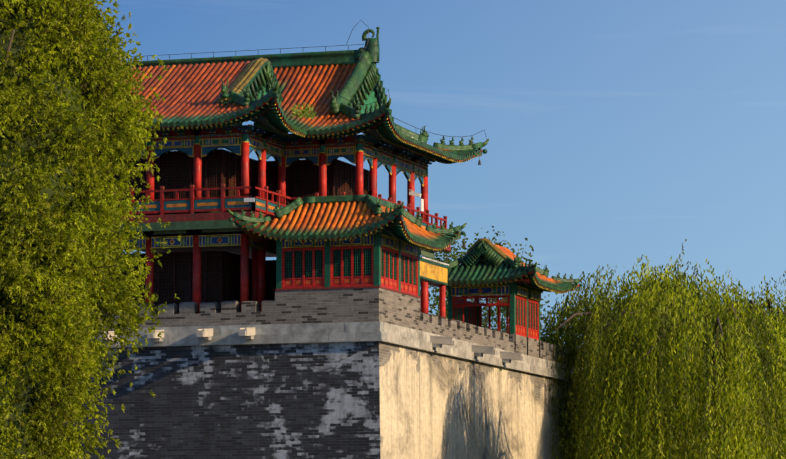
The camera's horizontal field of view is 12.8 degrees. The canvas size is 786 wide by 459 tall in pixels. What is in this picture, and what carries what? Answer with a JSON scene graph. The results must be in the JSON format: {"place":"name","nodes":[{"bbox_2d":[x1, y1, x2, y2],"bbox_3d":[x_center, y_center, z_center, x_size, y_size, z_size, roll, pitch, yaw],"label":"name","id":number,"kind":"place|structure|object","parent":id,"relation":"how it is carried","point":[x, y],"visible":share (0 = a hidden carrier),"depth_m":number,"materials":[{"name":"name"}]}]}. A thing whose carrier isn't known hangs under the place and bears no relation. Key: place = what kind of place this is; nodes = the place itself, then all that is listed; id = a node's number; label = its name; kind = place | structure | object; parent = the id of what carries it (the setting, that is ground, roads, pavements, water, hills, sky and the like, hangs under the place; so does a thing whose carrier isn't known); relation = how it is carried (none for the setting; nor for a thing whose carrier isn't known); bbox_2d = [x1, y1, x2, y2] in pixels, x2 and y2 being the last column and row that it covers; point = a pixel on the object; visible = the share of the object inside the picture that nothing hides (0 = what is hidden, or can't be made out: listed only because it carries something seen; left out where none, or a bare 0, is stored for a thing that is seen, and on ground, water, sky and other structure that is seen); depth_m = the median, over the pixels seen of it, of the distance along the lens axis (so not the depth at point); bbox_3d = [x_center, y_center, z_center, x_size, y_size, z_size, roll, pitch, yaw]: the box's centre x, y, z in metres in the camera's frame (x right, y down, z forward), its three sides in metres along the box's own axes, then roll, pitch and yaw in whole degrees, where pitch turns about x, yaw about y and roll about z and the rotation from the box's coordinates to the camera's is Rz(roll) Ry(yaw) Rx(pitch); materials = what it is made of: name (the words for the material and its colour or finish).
{"place":"outdoors","nodes":[
{"label":"outdoors","id":0,"kind":"place"},
{"bbox_2d":[0,0,182,458],"bbox_3d":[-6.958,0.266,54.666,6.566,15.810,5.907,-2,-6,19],"label":"willow tree","id":1,"kind":"object","parent":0,"point":[55,185],"depth_m":54.13,"materials":[{"name":"green plant"}]},
{"bbox_2d":[87,0,785,348],"label":"sky","id":2,"kind":"structure","parent":0,"point":[618,132],"materials":[{"name":"blue"}]},
{"label":"ground","id":3,"kind":"structure","parent":0,"visible":0},
{"bbox_2d":[53,341,585,458],"bbox_3d":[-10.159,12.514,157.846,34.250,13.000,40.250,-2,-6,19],"label":"fortress wall","id":4,"kind":"structure","parent":3,"relation":"on","point":[360,400],"depth_m":136.56,"materials":[{"name":"brick"}]},
{"bbox_2d":[98,133,427,312],"bbox_3d":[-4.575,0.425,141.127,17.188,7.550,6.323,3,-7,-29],"label":"columns","id":5,"kind":"structure","parent":4,"relation":"on","point":[258,290],"depth_m":138.61,"materials":[{"name":"red paint"}]},
{"bbox_2d":[95,66,481,315],"bbox_3d":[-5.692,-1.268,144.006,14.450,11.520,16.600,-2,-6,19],"label":"tower woodwork","id":6,"kind":"object","parent":4,"relation":"on","point":[184,211],"visible":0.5,"depth_m":139.66,"materials":[{"name":"red wood"}]},
{"bbox_2d":[119,20,368,60],"bbox_3d":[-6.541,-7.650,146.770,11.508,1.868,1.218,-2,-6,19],"label":"wire","id":7,"kind":"object","parent":6,"relation":"on","point":[270,49],"visible":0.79,"depth_m":146.73,"materials":[{"name":"metal"}]},
{"bbox_2d":[118,27,488,160],"bbox_3d":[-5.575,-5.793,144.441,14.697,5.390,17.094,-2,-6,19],"label":"tower roof tiles","id":8,"kind":"object","parent":6,"relation":"on","point":[197,91],"visible":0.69,"depth_m":142.54,"materials":[{"name":"orange tile"}]},
{"bbox_2d":[290,102,317,118],"bbox_3d":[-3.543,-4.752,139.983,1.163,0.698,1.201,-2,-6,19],"label":"plant","id":9,"kind":"object","parent":8,"relation":"on","point":[305,112],"visible":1,"depth_m":139.85,"materials":[{"name":"green plant"}]},
{"bbox_2d":[231,73,486,138],"bbox_3d":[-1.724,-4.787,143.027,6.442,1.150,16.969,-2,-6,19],"label":"lightning wires","id":10,"kind":"object","parent":8,"relation":"on","point":[367,104],"visible":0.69,"depth_m":140.83,"materials":[{"name":"metal"}]},
{"bbox_2d":[244,189,423,211],"bbox_3d":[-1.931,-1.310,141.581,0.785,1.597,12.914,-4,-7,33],"label":"sign","id":11,"kind":"object","parent":6,"relation":"attached to","point":[412,193],"visible":0.98,"depth_m":145.64,"materials":[{"name":"white paint"}]},
{"bbox_2d":[81,288,581,363],"bbox_3d":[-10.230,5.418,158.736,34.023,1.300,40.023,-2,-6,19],"label":"brick parapet","id":12,"kind":"structure","parent":4,"relation":"on","point":[340,305],"depth_m":136.45,"materials":[{"name":"grey brick"}]},
{"bbox_2d":[233,198,465,297],"bbox_3d":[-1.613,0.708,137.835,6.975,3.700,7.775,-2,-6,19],"label":"corner room woodwork","id":13,"kind":"object","parent":12,"relation":"on","point":[385,256],"visible":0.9,"depth_m":135.50,"materials":[{"name":"paint"}]},
{"bbox_2d":[227,194,466,250],"bbox_3d":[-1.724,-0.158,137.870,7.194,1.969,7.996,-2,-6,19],"label":"skirt roof tiles","id":14,"kind":"object","parent":13,"relation":"on","point":[329,217],"visible":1,"depth_m":135.72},
{"bbox_2d":[420,256,448,317],"bbox_3d":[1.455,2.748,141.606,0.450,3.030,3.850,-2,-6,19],"label":"gateway","id":15,"kind":"object","parent":12,"relation":"on","point":[433,271],"visible":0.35,"depth_m":142.29,"materials":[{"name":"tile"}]},
{"bbox_2d":[420,262,578,355],"bbox_3d":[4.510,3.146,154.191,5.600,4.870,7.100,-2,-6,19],"label":"pavilion","id":16,"kind":"structure","parent":12,"relation":"on","point":[522,294],"depth_m":152.49,"materials":[{"name":"red wood"}]},
{"bbox_2d":[442,238,583,291],"bbox_3d":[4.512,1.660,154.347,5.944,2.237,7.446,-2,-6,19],"label":"pavilion roof tiles","id":17,"kind":"object","parent":16,"relation":"on","point":[481,260],"visible":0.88,"depth_m":152.31,"materials":[{"name":"green tile"}]},
{"bbox_2d":[87,321,582,382],"bbox_3d":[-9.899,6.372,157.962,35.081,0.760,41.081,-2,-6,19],"label":"stone band","id":18,"kind":"object","parent":4,"relation":"on","point":[380,331],"visible":0.65,"depth_m":136.62,"materials":[{"name":"grey stone"}]},
{"bbox_2d":[420,226,557,338],"bbox_3d":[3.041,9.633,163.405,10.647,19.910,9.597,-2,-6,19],"label":"tree","id":19,"kind":"object","parent":3,"relation":"on","point":[436,291],"depth_m":162.75,"materials":[{"name":"green plant"}]},
{"bbox_2d":[540,255,728,458],"bbox_3d":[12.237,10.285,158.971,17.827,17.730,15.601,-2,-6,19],"label":"willow tree","id":20,"kind":"object","parent":3,"relation":"on","point":[575,331],"depth_m":157.61,"materials":[{"name":"green plant"}]},
{"bbox_2d":[569,239,785,458],"bbox_3d":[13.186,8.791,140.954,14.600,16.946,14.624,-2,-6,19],"label":"willow tree","id":21,"kind":"object","parent":3,"relation":"on","point":[640,389],"depth_m":137.79,"materials":[{"name":"green plant"}]},
{"bbox_2d":[685,271,785,455],"bbox_3d":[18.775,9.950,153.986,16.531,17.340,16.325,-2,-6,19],"label":"willow tree","id":22,"kind":"object","parent":3,"relation":"on","point":[763,306],"depth_m":153.90,"materials":[{"name":"green plant"}]}
]}

